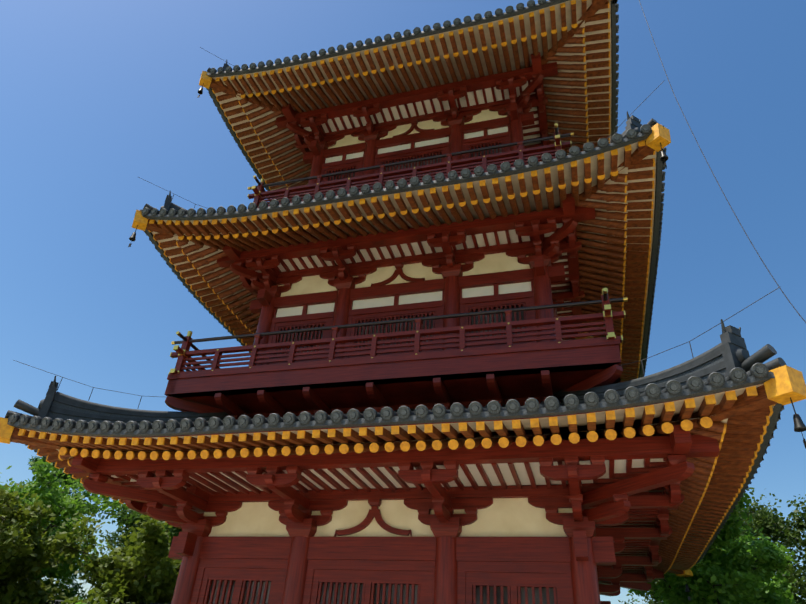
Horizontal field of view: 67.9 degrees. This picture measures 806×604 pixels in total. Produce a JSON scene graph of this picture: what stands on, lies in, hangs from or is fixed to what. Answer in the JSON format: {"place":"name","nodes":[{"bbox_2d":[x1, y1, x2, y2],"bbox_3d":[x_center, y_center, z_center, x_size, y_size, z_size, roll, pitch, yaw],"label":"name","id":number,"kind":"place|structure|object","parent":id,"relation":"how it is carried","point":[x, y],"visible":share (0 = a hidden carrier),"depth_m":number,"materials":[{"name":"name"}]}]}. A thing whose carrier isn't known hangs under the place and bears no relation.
{"place":"outdoors","nodes":[
{"label":"outdoors","id":0,"kind":"place"},
{"bbox_2d":[0,0,805,603],"label":"sky","id":1,"kind":"structure","parent":0,"point":[97,97],"materials":[{"name":"blue"}]},
{"bbox_2d":[286,73,551,193],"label":"pagoda storey walls","id":2,"kind":"structure","parent":0,"point":[428,135],"depth_m":17.01,"materials":[{"name":"red wood"}]},
{"bbox_2d":[197,0,617,202],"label":"roof eaves","id":3,"kind":"object","parent":2,"relation":"attached to","point":[564,48],"visible":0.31,"depth_m":16.60,"materials":[{"name":"brown wood"}]},
{"bbox_2d":[200,0,618,190],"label":"tiled roof","id":4,"kind":"structure","parent":2,"relation":"on","point":[226,69],"depth_m":15.63,"materials":[{"name":"grey tile"}]},
{"bbox_2d":[247,123,573,209],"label":"balcony","id":5,"kind":"structure","parent":2,"relation":"attached to","point":[259,194],"depth_m":14.95,"materials":[{"name":"red wood"}]},
{"bbox_2d":[306,114,526,194],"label":"columns","id":6,"kind":"structure","parent":2,"relation":"attached to","point":[516,130],"depth_m":16.64,"materials":[{"name":"red wood"}]},
{"label":"ground","id":7,"kind":"structure","parent":0,"visible":0},
{"bbox_2d":[0,483,79,603],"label":"broad tree","id":8,"kind":"object","parent":7,"relation":"on","point":[23,556],"visible":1,"depth_m":23.17,"materials":[{"name":"green plant"}]},
{"bbox_2d":[27,456,85,599],"bbox_3d":[-20.768,13.532,33.571,8.118,15.122,4.917,20,-36,-22],"label":"pine tree","id":9,"kind":"object","parent":7,"relation":"on","point":[65,477],"visible":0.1,"depth_m":35.00,"materials":[{"name":"green plant"}]},
{"bbox_2d":[0,458,127,599],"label":"broad tree","id":10,"kind":"object","parent":7,"relation":"on","point":[65,505],"visible":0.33,"depth_m":27.36,"materials":[{"name":"green plant"}]},
{"bbox_2d":[27,479,103,598],"bbox_3d":[-21.735,14.880,37.071,5.958,16.622,6.227,23,-38,-26],"label":"pine tree","id":11,"kind":"object","parent":7,"relation":"on","point":[76,586],"visible":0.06,"depth_m":35.48,"materials":[{"name":"green plant"}]},
{"bbox_2d":[86,512,129,558],"bbox_3d":[-14.087,13.288,33.520,5.915,16.295,6.881,7,-33,-5],"label":"pine tree","id":12,"kind":"object","parent":7,"relation":"on","point":[115,537],"visible":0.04,"depth_m":33.61,"materials":[{"name":"green plant"}]},
{"bbox_2d":[46,600,170,603],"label":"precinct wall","id":13,"kind":"structure","parent":7,"relation":"on","point":[57,601],"depth_m":23.39,"materials":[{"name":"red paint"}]},
{"bbox_2d":[40,512,181,603],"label":"broad tree","id":14,"kind":"object","parent":7,"relation":"on","point":[117,574],"visible":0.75,"depth_m":22.80,"materials":[{"name":"green plant"}]},
{"bbox_2d":[87,500,176,599],"bbox_3d":[-11.523,12.950,29.005,6.711,12.159,8.329,16,-35,-17],"label":"broad tree","id":15,"kind":"object","parent":7,"relation":"on","point":[131,518],"visible":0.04,"depth_m":27.82,"materials":[{"name":"green plant"}]},
{"bbox_2d":[136,521,182,601],"bbox_3d":[-9.758,12.855,26.687,7.374,10.001,7.970,-6,-35,15],"label":"broad tree","id":16,"kind":"object","parent":7,"relation":"on","point":[174,532],"visible":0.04,"depth_m":26.29,"materials":[{"name":"green plant"}]},
{"bbox_2d":[618,489,805,603],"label":"broad tree","id":17,"kind":"object","parent":7,"relation":"on","point":[655,601],"visible":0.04,"depth_m":25.97,"materials":[{"name":"green plant"}]},
{"bbox_2d":[626,493,801,603],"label":"broad tree","id":18,"kind":"object","parent":7,"relation":"on","point":[727,575],"visible":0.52,"depth_m":17.94,"materials":[{"name":"green plant"}]},
{"bbox_2d":[639,0,805,322],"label":"roof cables","id":19,"kind":"object","parent":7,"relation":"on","point":[717,181],"visible":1,"depth_m":9.46,"materials":[{"name":"grey metal"}]},
{"bbox_2d":[726,487,805,603],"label":"broad tree","id":20,"kind":"object","parent":7,"relation":"on","point":[770,522],"visible":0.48,"depth_m":23.15,"materials":[{"name":"green plant"}]},
{"bbox_3d":[0.016,8.575,10.954,11.060,1.040,12.580,-6,-35,15],"label":"pagoda stone plinth","id":21,"kind":"object","parent":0,"visible":0},
{"bbox_2d":[83,455,694,603],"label":"pagoda storey walls","id":22,"kind":"structure","parent":21,"relation":"on","point":[374,546],"depth_m":10.36,"materials":[{"name":"red wood"}]},
{"bbox_2d":[171,536,600,603],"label":"columns","id":23,"kind":"structure","parent":22,"relation":"attached to","point":[585,583],"depth_m":10.01,"materials":[{"name":"red wood"}]},
{"bbox_2d":[5,287,785,562],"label":"tiled roof","id":24,"kind":"structure","parent":22,"relation":"on","point":[728,362],"depth_m":8.91,"materials":[{"name":"grey tile"}]},
{"bbox_2d":[0,365,805,600],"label":"roof eaves","id":25,"kind":"object","parent":22,"relation":"attached to","point":[716,439],"visible":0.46,"depth_m":9.55,"materials":[{"name":"red wood"}]},
{"bbox_2d":[229,217,583,364],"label":"pagoda storey walls","id":26,"kind":"structure","parent":22,"relation":"on","point":[493,277],"depth_m":13.66,"materials":[{"name":"red wood"}]},
{"bbox_2d":[164,288,627,440],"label":"balcony","id":27,"kind":"structure","parent":26,"relation":"attached to","point":[521,374],"depth_m":11.53,"materials":[{"name":"red wood"}]},
{"bbox_2d":[128,123,670,381],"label":"roof eaves","id":28,"kind":"object","parent":26,"relation":"attached to","point":[606,200],"visible":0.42,"depth_m":13.41,"materials":[{"name":"brown wood"}]},
{"bbox_2d":[135,80,666,377],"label":"tiled roof","id":29,"kind":"structure","parent":26,"relation":"on","point":[635,131],"depth_m":12.31,"materials":[{"name":"grey tile"}]},
{"bbox_2d":[248,266,555,365],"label":"columns","id":30,"kind":"structure","parent":26,"relation":"attached to","point":[542,290],"depth_m":13.17,"materials":[{"name":"red wood"}]}
]}

